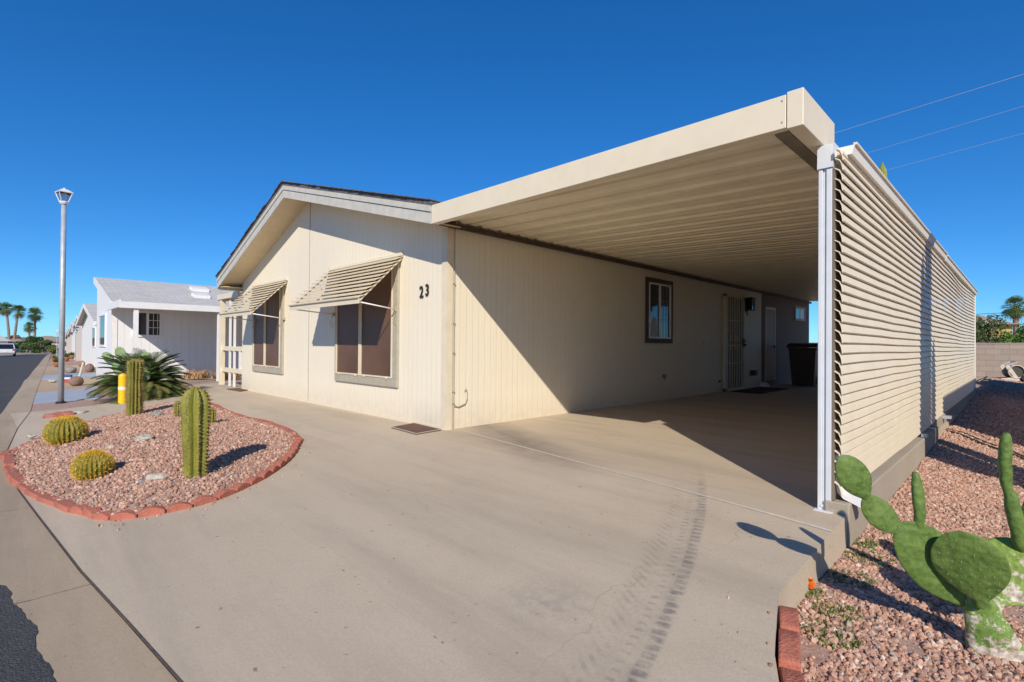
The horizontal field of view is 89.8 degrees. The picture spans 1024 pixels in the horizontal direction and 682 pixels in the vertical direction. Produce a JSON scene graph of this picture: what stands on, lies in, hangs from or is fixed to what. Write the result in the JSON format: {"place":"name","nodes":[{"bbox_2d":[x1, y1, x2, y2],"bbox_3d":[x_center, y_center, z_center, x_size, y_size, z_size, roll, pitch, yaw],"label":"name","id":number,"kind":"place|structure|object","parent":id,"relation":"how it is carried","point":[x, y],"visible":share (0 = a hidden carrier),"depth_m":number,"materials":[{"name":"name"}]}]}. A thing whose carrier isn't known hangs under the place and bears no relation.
{"place":"outdoors","nodes":[
{"label":"outdoors","id":0,"kind":"place"},
{"bbox_2d":[0,354,47,413],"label":"street","id":1,"kind":"structure","parent":0,"point":[16,371],"depth_m":23.17,"materials":[{"name":"asphalt"}]},
{"bbox_2d":[0,343,15,355],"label":"parked suv","id":2,"kind":"object","parent":1,"relation":"on","point":[7,348],"visible":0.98,"depth_m":67.00,"materials":[{"name":"white"}]},
{"bbox_2d":[25,373,95,380],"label":"painted driveway","id":3,"kind":"structure","parent":0,"point":[49,377],"depth_m":18.21,"materials":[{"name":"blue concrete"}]},
{"bbox_2d":[22,377,103,392],"bbox_3d":[-12.753,1.262,14.822,2.048,0.268,6.454,1,-1,-42],"label":"sand bed","id":4,"kind":"object","parent":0,"point":[45,386],"visible":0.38,"depth_m":13.89,"materials":[{"name":"sand"}]},
{"bbox_2d":[68,376,83,385],"bbox_3d":[-11.531,1.070,13.585,0.329,0.274,0.323,0,-1,45],"label":"boulder","id":5,"kind":"object","parent":4,"relation":"on","point":[76,381],"visible":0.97,"depth_m":13.49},
{"bbox_2d":[47,360,78,365],"bbox_3d":[-29.037,1.460,33.922,3.041,0.349,17.879,1,-1,-41],"label":"gravel bed","id":6,"kind":"object","parent":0,"point":[69,362],"visible":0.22,"depth_m":32.59,"materials":[{"name":"gravel"}]},
{"bbox_2d":[69,321,80,363],"bbox_3d":[-25.278,0.084,29.697,0.688,2.470,0.059,0,0,0],"label":"wind spinner","id":7,"kind":"object","parent":6,"relation":"on","point":[73,322],"visible":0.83,"depth_m":29.68,"materials":[{"name":"metal"}]},
{"bbox_2d":[33,387,100,403],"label":"painted driveway","id":8,"kind":"structure","parent":0,"point":[69,395],"depth_m":10.95,"materials":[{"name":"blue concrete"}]},
{"bbox_2d":[43,365,95,374],"bbox_3d":[-20.798,1.354,24.208,2.479,0.332,13.599,1,-1,-42],"label":"sand bed","id":9,"kind":"object","parent":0,"point":[51,370],"visible":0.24,"depth_m":22.63,"materials":[{"name":"sand"}]},
{"bbox_2d":[65,367,76,372],"bbox_3d":[-17.353,1.143,20.183,0.390,0.272,0.396,0,-1,45],"label":"boulder","id":10,"kind":"object","parent":9,"relation":"on","point":[70,370],"visible":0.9,"depth_m":20.07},
{"bbox_2d":[84,363,94,371],"bbox_3d":[-16.578,1.068,20.156,0.325,0.368,0.319,0,-1,45],"label":"boulder","id":11,"kind":"object","parent":9,"relation":"on","point":[89,367],"visible":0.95,"depth_m":20.06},
{"bbox_2d":[0,354,177,681],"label":"gutter","id":12,"kind":"object","parent":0,"point":[86,633],"visible":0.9,"depth_m":2.35,"materials":[{"name":"concrete"}]},
{"bbox_2d":[3,465,17,474],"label":"edging block","id":13,"kind":"structure","parent":12,"relation":"on","point":[6,469],"depth_m":4.70,"materials":[{"name":"red concrete"}]},
{"bbox_2d":[0,585,55,681],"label":"street edge","id":14,"kind":"object","parent":12,"relation":"on","point":[21,660],"visible":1,"depth_m":2.00,"materials":[{"name":"asphalt"}]},
{"bbox_2d":[7,412,182,681],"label":"gutter joint","id":15,"kind":"object","parent":12,"relation":"on","point":[142,638],"visible":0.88,"depth_m":2.35,"materials":[{"name":"concrete"}]},
{"bbox_2d":[30,384,191,411],"bbox_3d":[-8.488,1.182,10.851,1.983,0.292,4.475,1,0,-11],"label":"gravel strip","id":16,"kind":"object","parent":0,"point":[66,405],"visible":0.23,"depth_m":9.50,"materials":[{"name":"gravel"}]},
{"bbox_2d":[55,188,73,403],"bbox_3d":[-8.497,-0.857,9.709,0.226,4.081,0.226,0,-1,33],"label":"street lamp","id":17,"kind":"object","parent":16,"relation":"on","point":[64,195],"visible":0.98,"depth_m":9.68,"materials":[{"name":"metal"}]},
{"bbox_2d":[9,401,295,515],"bbox_3d":[-4.298,1.096,6.148,6.580,0.202,2.590,0,-1,45],"label":"gravel bed","id":18,"kind":"object","parent":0,"point":[154,486],"visible":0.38,"depth_m":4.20,"materials":[{"name":"gravel"}]},
{"bbox_2d":[41,415,90,445],"bbox_3d":[-4.856,0.977,5.594,0.426,0.357,0.427,0,-1,45],"label":"barrel cactus","id":19,"kind":"object","parent":18,"relation":"on","point":[60,430],"visible":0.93,"depth_m":5.49,"materials":[{"name":"plant"}]},
{"bbox_2d":[68,448,115,480],"bbox_3d":[-3.445,1.024,4.223,0.322,0.284,0.324,0,-1,45],"label":"barrel cactus","id":20,"kind":"object","parent":18,"relation":"on","point":[90,464],"visible":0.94,"depth_m":4.15,"materials":[{"name":"plant"}]},
{"bbox_2d":[124,357,145,415],"bbox_3d":[-5.262,0.652,7.170,0.284,0.870,0.280,0,-1,45],"label":"column cactus","id":21,"kind":"object","parent":18,"relation":"on","point":[134,392],"depth_m":7.11,"materials":[{"name":"plant"}]},
{"bbox_2d":[134,434,152,440],"bbox_3d":[-3.869,1.029,5.408,0.198,0.091,0.134,0,0,0],"label":"rock","id":22,"kind":"object","parent":18,"relation":"on","point":[146,437],"visible":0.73,"depth_m":5.37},
{"bbox_2d":[146,473,167,481],"bbox_3d":[-2.761,1.065,3.997,0.153,0.075,0.108,0,0,0],"label":"rock","id":23,"kind":"object","parent":18,"relation":"on","point":[152,477],"visible":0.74,"depth_m":3.96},
{"bbox_2d":[172,400,180,416],"bbox_3d":[-4.417,0.909,6.774,0.118,0.272,0.118,1,-1,-23],"label":"column cactus","id":24,"kind":"object","parent":18,"relation":"on","point":[176,410],"depth_m":6.75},
{"bbox_2d":[175,384,213,478],"bbox_3d":[-2.529,0.721,4.101,0.270,0.777,0.268,1,-1,-22],"label":"column cactus","id":25,"kind":"object","parent":18,"relation":"on","point":[194,406],"depth_m":4.04,"materials":[{"name":"plant"}]},
{"bbox_2d":[210,407,217,422],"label":"column cactus","id":26,"kind":"object","parent":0,"point":[213,416],"depth_m":6.35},
{"bbox_2d":[8,382,968,681],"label":"driveway","id":27,"kind":"structure","parent":0,"point":[354,546],"depth_m":2.76,"materials":[{"name":"concrete"}]},
{"bbox_2d":[3,459,14,466],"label":"edging block","id":28,"kind":"structure","parent":27,"relation":"on","point":[9,462],"depth_m":4.88,"materials":[{"name":"red concrete"}]},
{"bbox_2d":[6,470,20,480],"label":"edging block","id":29,"kind":"structure","parent":27,"relation":"on","point":[13,473],"depth_m":4.50,"materials":[{"name":"red concrete"}]},
{"bbox_2d":[9,475,27,486],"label":"edging block","id":30,"kind":"structure","parent":27,"relation":"on","point":[15,480],"depth_m":4.31,"materials":[{"name":"red concrete"}]},
{"bbox_2d":[16,483,36,491],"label":"edging block","id":31,"kind":"structure","parent":27,"relation":"on","point":[22,487],"depth_m":4.12,"materials":[{"name":"red concrete"}]},
{"bbox_2d":[24,487,47,498],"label":"edging block","id":32,"kind":"structure","parent":27,"relation":"on","point":[31,493],"depth_m":3.96,"materials":[{"name":"red concrete"}]},
{"bbox_2d":[36,493,62,505],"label":"edging block","id":33,"kind":"structure","parent":27,"relation":"on","point":[48,499],"depth_m":3.79,"materials":[{"name":"red concrete"}]},
{"bbox_2d":[42,414,64,417],"bbox_3d":[-7.137,1.166,8.009,0.293,0.072,0.283,0,-1,45],"label":"broken block","id":34,"kind":"object","parent":27,"relation":"on","point":[50,415],"depth_m":7.90,"materials":[{"name":"brick"}]},
{"bbox_2d":[54,499,77,512],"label":"edging block","id":35,"kind":"structure","parent":27,"relation":"on","point":[66,505],"depth_m":3.63,"materials":[{"name":"red concrete"}]},
{"bbox_2d":[69,504,90,514],"bbox_3d":[-2.986,1.209,3.559,0.153,0.141,0.075,1,-1,26],"label":"edging brick","id":36,"kind":"object","parent":27,"relation":"on","point":[78,509],"visible":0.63,"depth_m":3.53,"materials":[{"name":"red concrete"}]},
{"bbox_2d":[82,507,101,518],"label":"edging brick","id":37,"kind":"object","parent":27,"relation":"on","point":[88,512],"visible":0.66,"depth_m":3.46,"materials":[{"name":"brick"}]},
{"bbox_2d":[92,511,114,520],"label":"edging brick","id":38,"kind":"object","parent":27,"relation":"on","point":[104,516],"visible":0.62,"depth_m":3.39,"materials":[{"name":"red concrete"}]},
{"bbox_2d":[118,373,126,403],"bbox_3d":[-7.017,0.854,9.258,0.137,0.543,0.137,0,-1,45],"label":"bollard","id":39,"kind":"object","parent":27,"relation":"on","point":[122,382],"visible":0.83,"depth_m":9.20,"materials":[{"name":"metal"}]},
{"bbox_2d":[110,510,137,520],"bbox_3d":[-2.571,1.200,3.416,0.153,0.139,0.075,2,0,-12],"label":"edging brick","id":40,"kind":"object","parent":27,"relation":"on","point":[125,514],"visible":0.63,"depth_m":3.39,"materials":[{"name":"brick"}]},
{"bbox_2d":[102,347,152,382],"bbox_3d":[-7.360,0.620,9.843,0.989,1.020,0.123,0,0,2],"label":"prickly pear","id":41,"kind":"object","parent":27,"relation":"on","point":[120,351],"visible":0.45,"depth_m":9.81,"materials":[{"name":"green plant"}]},
{"bbox_2d":[86,348,192,404],"bbox_3d":[-7.220,0.707,10.045,1.836,1.150,1.804,0,-1,45],"label":"sago palm","id":42,"kind":"object","parent":27,"relation":"on","point":[154,384],"visible":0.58,"depth_m":9.77,"materials":[{"name":"green plant"}]},
{"bbox_2d":[138,505,165,517],"bbox_3d":[-2.426,1.184,3.466,0.152,0.135,0.075,2,-3,-25],"label":"edging brick","id":43,"kind":"object","parent":27,"relation":"on","point":[152,510],"visible":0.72,"depth_m":3.44,"materials":[{"name":"red concrete"}]},
{"bbox_2d":[166,501,192,512],"bbox_3d":[-2.297,1.187,3.548,0.150,0.142,0.075,2,-2,-36],"label":"edging brick","id":44,"kind":"object","parent":27,"relation":"on","point":[178,506],"visible":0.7,"depth_m":3.52,"materials":[{"name":"red concrete"}]},
{"bbox_2d":[191,495,216,506],"bbox_3d":[-2.194,1.173,3.659,0.075,0.134,0.152,0,-1,37],"label":"edging brick","id":45,"kind":"object","parent":27,"relation":"on","point":[201,500],"visible":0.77,"depth_m":3.63,"materials":[{"name":"red concrete"}]},
{"bbox_2d":[212,489,235,499],"bbox_3d":[-2.129,1.171,3.797,0.075,0.142,0.153,1,0,18],"label":"edging brick","id":46,"kind":"object","parent":27,"relation":"on","point":[221,494],"visible":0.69,"depth_m":3.76,"materials":[{"name":"red concrete"}]},
{"bbox_2d":[217,291,242,386],"bbox_3d":[-4.342,-0.003,13.867,1.849,2.160,6.030,0,-1,45],"label":"porch cover","id":47,"kind":"object","parent":27,"relation":"on","point":[230,297],"visible":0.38,"depth_m":11.89,"materials":[{"name":"metal"}]},
{"bbox_2d":[229,482,250,492],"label":"edging brick","id":48,"kind":"object","parent":27,"relation":"on","point":[238,487],"visible":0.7,"depth_m":3.91,"materials":[{"name":"red concrete"}]},
{"bbox_2d":[244,476,262,485],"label":"edging brick","id":49,"kind":"object","parent":27,"relation":"on","point":[252,480],"visible":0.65,"depth_m":4.07,"materials":[{"name":"red concrete"}]},
{"bbox_2d":[256,470,271,479],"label":"edging brick","id":50,"kind":"object","parent":27,"relation":"on","point":[264,474],"visible":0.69,"depth_m":4.22,"materials":[{"name":"brick"}]},
{"bbox_2d":[265,465,279,473],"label":"edging brick","id":51,"kind":"object","parent":27,"relation":"on","point":[274,468],"visible":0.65,"depth_m":4.37,"materials":[{"name":"red concrete"}]},
{"bbox_2d":[273,460,285,468],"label":"edging brick","id":52,"kind":"object","parent":27,"relation":"on","point":[280,463],"visible":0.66,"depth_m":4.53,"materials":[{"name":"brick"}]},
{"bbox_2d":[391,423,440,434],"bbox_3d":[-1.142,1.028,6.053,0.662,0.020,0.422,0,-1,45],"label":"drain grate","id":53,"kind":"object","parent":27,"relation":"on","point":[415,428],"visible":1,"depth_m":6.01,"materials":[{"name":"metal"}]},
{"bbox_2d":[97,444,772,666],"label":"stray stones","id":54,"kind":"object","parent":27,"relation":"on","point":[767,643],"visible":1,"depth_m":3.35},
{"bbox_2d":[215,180,808,429],"bbox_3d":[1.546,-0.673,13.447,7.730,3.790,15.054,0,-1,45],"label":"manufactured home","id":55,"kind":"object","parent":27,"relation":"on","point":[402,308],"visible":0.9,"depth_m":7.75,"materials":[{"name":"beige"}]},
{"bbox_2d":[252,282,284,373],"bbox_3d":[-4.765,-0.233,9.992,1.570,1.690,0.051,0,-1,45],"label":"window","id":56,"kind":"structure","parent":55,"relation":"in","point":[268,336],"depth_m":9.89,"materials":[{"name":"glass"}]},
{"bbox_2d":[334,257,399,387],"bbox_3d":[-2.117,-0.248,7.344,1.760,1.720,0.051,0,-1,45],"label":"window","id":57,"kind":"structure","parent":55,"relation":"in","point":[366,336],"depth_m":7.20,"materials":[{"name":"glass"}]},
{"bbox_2d":[645,277,672,342],"bbox_3d":[2.730,-0.551,9.491,0.037,1.180,0.970,0,-1,45],"label":"window","id":58,"kind":"structure","parent":55,"relation":"in","point":[658,292],"depth_m":9.47,"materials":[{"name":"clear glass"}]},
{"bbox_2d":[723,294,746,391],"bbox_3d":[5.170,0.044,11.858,0.141,2.190,1.120,0,-1,45],"label":"security door","id":59,"kind":"structure","parent":55,"relation":"in","point":[734,340],"depth_m":11.88,"materials":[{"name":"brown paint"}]},
{"bbox_2d":[765,306,775,380],"bbox_3d":[6.860,0.076,13.583,0.067,1.940,0.770,0,-1,45],"label":"utility door","id":60,"kind":"structure","parent":55,"relation":"in","point":[770,313],"depth_m":13.61,"materials":[{"name":"paint"}]},
{"bbox_2d":[794,306,805,320],"bbox_3d":[8.631,-0.815,15.383,0.027,0.420,1.000,0,-1,45],"label":"window","id":61,"kind":"structure","parent":55,"relation":"in","point":[799,312],"depth_m":15.36,"materials":[{"name":"glass"}]},
{"bbox_2d":[458,429,831,530],"bbox_3d":[0.559,1.040,4.427,0.025,0.006,4.019,1,-1,-36],"label":"slab joint","id":62,"kind":"object","parent":27,"relation":"on","point":[674,487],"visible":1,"depth_m":3.53,"materials":[{"name":"concrete"}]},
{"bbox_2d":[432,87,980,513],"bbox_3d":[5.629,-0.137,9.450,4.169,2.520,14.720,0,-1,45],"label":"carport","id":63,"kind":"object","parent":27,"relation":"on","point":[785,195],"visible":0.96,"depth_m":4.46,"materials":[{"name":"metal"}]},
{"bbox_2d":[730,387,788,393],"bbox_3d":[5.768,1.137,11.921,0.660,0.014,1.900,0,-1,45],"label":"doormat","id":64,"kind":"object","parent":27,"relation":"on","point":[758,390],"visible":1,"depth_m":11.72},
{"bbox_2d":[786,343,817,385],"bbox_3d":[7.673,0.612,13.445,0.700,1.120,0.838,0,-1,41],"label":"wheeled bin","id":65,"kind":"object","parent":27,"relation":"on","point":[804,365],"visible":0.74,"depth_m":13.20,"materials":[{"name":"black plastic"}]},
{"bbox_2d":[0,349,982,390],"bbox_3d":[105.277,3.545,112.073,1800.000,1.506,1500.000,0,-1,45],"label":"ground","id":66,"kind":"structure","parent":0,"point":[201,381],"depth_m":15.05,"materials":[{"name":"soil"}]},
{"bbox_2d":[0,301,13,342],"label":"fan palm","id":67,"kind":"object","parent":66,"relation":"on","point":[4,310],"visible":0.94,"depth_m":104.84,"materials":[{"name":"green plant"}]},
{"bbox_2d":[8,335,23,351],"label":"house","id":68,"kind":"structure","parent":66,"relation":"on","point":[12,340],"depth_m":104.38,"materials":[{"name":"paint"}]},
{"bbox_2d":[10,304,26,338],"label":"fan palm","id":69,"kind":"object","parent":66,"relation":"on","point":[18,310],"visible":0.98,"depth_m":104.85,"materials":[{"name":"green plant"}]},
{"bbox_2d":[14,340,26,352],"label":"tree","id":70,"kind":"object","parent":66,"relation":"on","point":[19,344],"visible":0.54,"depth_m":99.11,"materials":[{"name":"green plant"}]},
{"bbox_2d":[22,321,36,352],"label":"fan palm","id":71,"kind":"object","parent":66,"relation":"on","point":[28,329],"visible":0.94,"depth_m":101.86,"materials":[{"name":"green plant"}]},
{"bbox_2d":[23,335,43,352],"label":"bush","id":72,"kind":"object","parent":66,"relation":"on","point":[32,338],"visible":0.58,"depth_m":95.72,"materials":[{"name":"green plant"}]},
{"bbox_2d":[26,306,43,336],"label":"fan palm","id":73,"kind":"object","parent":66,"relation":"on","point":[34,317],"visible":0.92,"depth_m":107.81,"materials":[{"name":"green plant"}]},
{"bbox_2d":[24,339,57,353],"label":"tree","id":74,"kind":"object","parent":66,"relation":"on","point":[43,344],"visible":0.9,"depth_m":91.84,"materials":[{"name":"green plant"}]},
{"bbox_2d":[42,336,58,347],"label":"house","id":75,"kind":"structure","parent":66,"relation":"on","point":[55,340],"depth_m":129.30,"materials":[{"name":"paint"}]},
{"bbox_2d":[65,326,71,352],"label":"neighbour house","id":76,"kind":"structure","parent":66,"relation":"on","point":[70,342],"depth_m":53.88,"materials":[{"name":"paint"}]},
{"bbox_2d":[67,323,74,358],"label":"neighbour house","id":77,"kind":"structure","parent":66,"relation":"on","point":[73,339],"depth_m":45.20,"materials":[{"name":"white paint"}]},
{"bbox_2d":[71,315,81,360],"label":"neighbour house","id":78,"kind":"structure","parent":66,"relation":"on","point":[79,345],"depth_m":35.88,"materials":[{"name":"paint"}]},
{"bbox_2d":[75,303,96,366],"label":"neighbour house","id":79,"kind":"structure","parent":66,"relation":"on","point":[87,319],"depth_m":26.23,"materials":[{"name":"white paint"}]},
{"bbox_2d":[91,327,95,347],"bbox_3d":[-20.447,-0.183,25.091,1.400,1.000,0.034,0,-1,45],"label":"window","id":80,"kind":"structure","parent":79,"relation":"in","point":[93,329],"depth_m":25.11,"materials":[{"name":"white paint"}]},
{"bbox_2d":[93,277,242,380],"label":"neighbour house","id":81,"kind":"structure","parent":66,"relation":"on","point":[172,318],"depth_m":15.49,"materials":[{"name":"white"}]},
{"bbox_2d":[98,313,105,346],"bbox_3d":[-12.491,-0.326,15.652,1.400,1.000,0.034,0,-1,45],"label":"window","id":82,"kind":"structure","parent":81,"relation":"in","point":[101,317],"depth_m":15.66,"materials":[{"name":"white paint"}]},
{"bbox_2d":[132,311,161,336],"bbox_3d":[-10.555,-0.491,14.876,0.034,0.750,0.700,0,-1,45],"label":"window","id":83,"kind":"structure","parent":81,"relation":"in","point":[150,322],"depth_m":14.92,"materials":[{"name":"white paint"}]},
{"bbox_2d":[181,368,210,378],"bbox_3d":[-9.121,0.932,14.883,0.765,0.287,0.772,1,0,-9],"label":"grass clump","id":84,"kind":"object","parent":66,"relation":"on","point":[197,375],"visible":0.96,"depth_m":14.73,"materials":[{"name":"plant"}]},
{"bbox_2d":[210,371,240,378],"bbox_3d":[-8.310,0.939,14.908,0.859,0.288,0.934,0,-1,45],"label":"grass clump","id":85,"kind":"object","parent":66,"relation":"on","point":[226,375],"visible":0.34,"depth_m":14.71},
{"bbox_2d":[825,426,937,548],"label":"concrete curb","id":86,"kind":"structure","parent":66,"relation":"on","point":[890,475],"depth_m":3.97,"materials":[{"name":"concrete"}]},
{"bbox_2d":[879,162,887,178],"bbox_3d":[15.149,-3.006,21.026,0.378,8.701,0.377,0,-1,45],"label":"saguaro","id":87,"kind":"object","parent":66,"relation":"on","point":[882,168],"visible":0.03,"depth_m":20.94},
{"bbox_2d":[776,377,1023,681],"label":"gravel yard","id":88,"kind":"structure","parent":66,"relation":"on","point":[806,651],"depth_m":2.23,"materials":[{"name":"gravel"}]},
{"bbox_2d":[778,628,800,677],"bbox_3d":[1.026,1.174,1.903,0.070,0.135,0.237,0,-1,28],"label":"edging brick","id":89,"kind":"object","parent":88,"relation":"on","point":[789,657],"visible":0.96,"depth_m":1.85,"materials":[{"name":"red concrete"}]},
{"bbox_2d":[779,605,799,638],"bbox_3d":[1.131,1.169,2.096,0.070,0.123,0.195,-1,-2,26],"label":"edging brick","id":90,"kind":"object","parent":88,"relation":"on","point":[788,618],"visible":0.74,"depth_m":2.06,"materials":[{"name":"red brick"}]},
{"bbox_2d":[779,667,804,681],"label":"edging brick","id":91,"kind":"object","parent":88,"relation":"on","point":[788,675],"visible":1,"depth_m":1.74,"materials":[{"name":"brick"}]},
{"bbox_2d":[806,587,826,599],"bbox_3d":[1.452,1.220,2.503,0.141,0.025,0.144,0,-1,45],"label":"weed patch","id":92,"kind":"object","parent":88,"relation":"on","point":[820,590],"visible":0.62,"depth_m":2.48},
{"bbox_2d":[799,617,862,649],"bbox_3d":[1.320,1.216,2.134,0.233,0.025,0.222,0,-1,45],"label":"weed patch","id":93,"kind":"object","parent":88,"relation":"on","point":[839,636],"visible":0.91,"depth_m":2.12,"materials":[{"name":"plant"}]},
{"bbox_2d":[813,597,863,623],"bbox_3d":[1.472,1.218,2.324,0.196,0.025,0.192,0,-1,45],"label":"weed patch","id":94,"kind":"object","parent":88,"relation":"on","point":[848,618],"visible":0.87,"depth_m":2.32,"materials":[{"name":"plant"}]},
{"bbox_2d":[826,568,875,589],"bbox_3d":[1.743,1.223,2.647,0.217,0.025,0.222,0,-1,45],"label":"weed patch","id":95,"kind":"object","parent":88,"relation":"on","point":[851,582],"visible":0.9,"depth_m":2.63,"materials":[{"name":"plant"}]},
{"bbox_2d":[853,537,880,549],"bbox_3d":[2.131,1.220,3.119,0.195,0.025,0.193,0,-1,45],"label":"weed patch","id":96,"kind":"object","parent":88,"relation":"on","point":[873,545],"visible":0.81,"depth_m":3.09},
{"bbox_2d":[844,549,896,567],"bbox_3d":[2.023,1.222,2.889,0.243,0.025,0.228,0,0,3],"label":"weed patch","id":97,"kind":"object","parent":88,"relation":"on","point":[864,555],"visible":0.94,"depth_m":2.89,"materials":[{"name":"plant"}]},
{"bbox_2d":[835,432,1023,663],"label":"prickly pear","id":98,"kind":"object","parent":88,"relation":"on","point":[979,579],"visible":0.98,"depth_m":2.02,"materials":[{"name":"green plant"}]},
{"bbox_2d":[945,429,1023,459],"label":"garden hose","id":99,"kind":"object","parent":88,"relation":"on","point":[970,438],"visible":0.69,"depth_m":6.17,"materials":[{"name":"grey"}]},
{"bbox_2d":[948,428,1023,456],"bbox_3d":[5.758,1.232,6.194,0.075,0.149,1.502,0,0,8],"label":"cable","id":100,"kind":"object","parent":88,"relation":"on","point":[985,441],"visible":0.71,"depth_m":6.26,"materials":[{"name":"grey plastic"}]},
{"bbox_2d":[995,361,1023,380],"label":"hose reel cart","id":101,"kind":"object","parent":88,"relation":"on","point":[1012,372],"visible":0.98,"depth_m":17.04,"materials":[{"name":"beige plastic"}]},
{"bbox_2d":[809,342,1023,384],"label":"block wall","id":102,"kind":"structure","parent":66,"relation":"on","point":[991,358],"depth_m":18.17,"materials":[{"name":"concrete"}]},
{"bbox_2d":[930,389,976,428],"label":"concrete curb","id":103,"kind":"structure","parent":66,"relation":"on","point":[940,421],"depth_m":7.82,"materials":[{"name":"concrete"}]},
{"bbox_2d":[976,314,1008,344],"bbox_3d":[27.642,0.086,30.031,2.047,3.367,2.111,0,-1,30],"label":"tree","id":104,"kind":"object","parent":66,"relation":"on","point":[982,326],"visible":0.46,"depth_m":29.73,"materials":[{"name":"green plant"}]},
{"bbox_2d":[976,315,1017,342],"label":"building","id":105,"kind":"structure","parent":66,"relation":"on","point":[1010,325],"depth_m":39.84,"materials":[{"name":"brown paint"}]},
{"bbox_2d":[999,331,1015,342],"bbox_3d":[28.826,0.569,29.991,1.952,2.421,1.738,0,-1,45],"label":"hedge shrub","id":106,"kind":"object","parent":66,"relation":"on","point":[1009,337],"visible":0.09,"depth_m":29.83,"materials":[{"name":"green plant"}]},
{"bbox_2d":[1000,295,1023,334],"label":"fan palm","id":107,"kind":"object","parent":66,"relation":"on","point":[1015,313],"visible":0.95,"depth_m":47.87,"materials":[{"name":"green plant"}]},
{"bbox_2d":[1011,326,1023,342],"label":"hedge shrub","id":108,"kind":"object","parent":66,"relation":"on","point":[1019,338],"visible":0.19,"depth_m":29.67,"materials":[{"name":"green plant"}]},
{"bbox_2d":[0,0,1023,341],"label":"sky","id":109,"kind":"structure","parent":0,"point":[170,125],"materials":[{"name":"blue"}]},
{"bbox_2d":[836,74,1022,132],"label":"power line","id":110,"kind":"object","parent":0,"point":[932,102],"visible":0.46,"depth_m":51.92,"materials":[{"name":"silver metal"}]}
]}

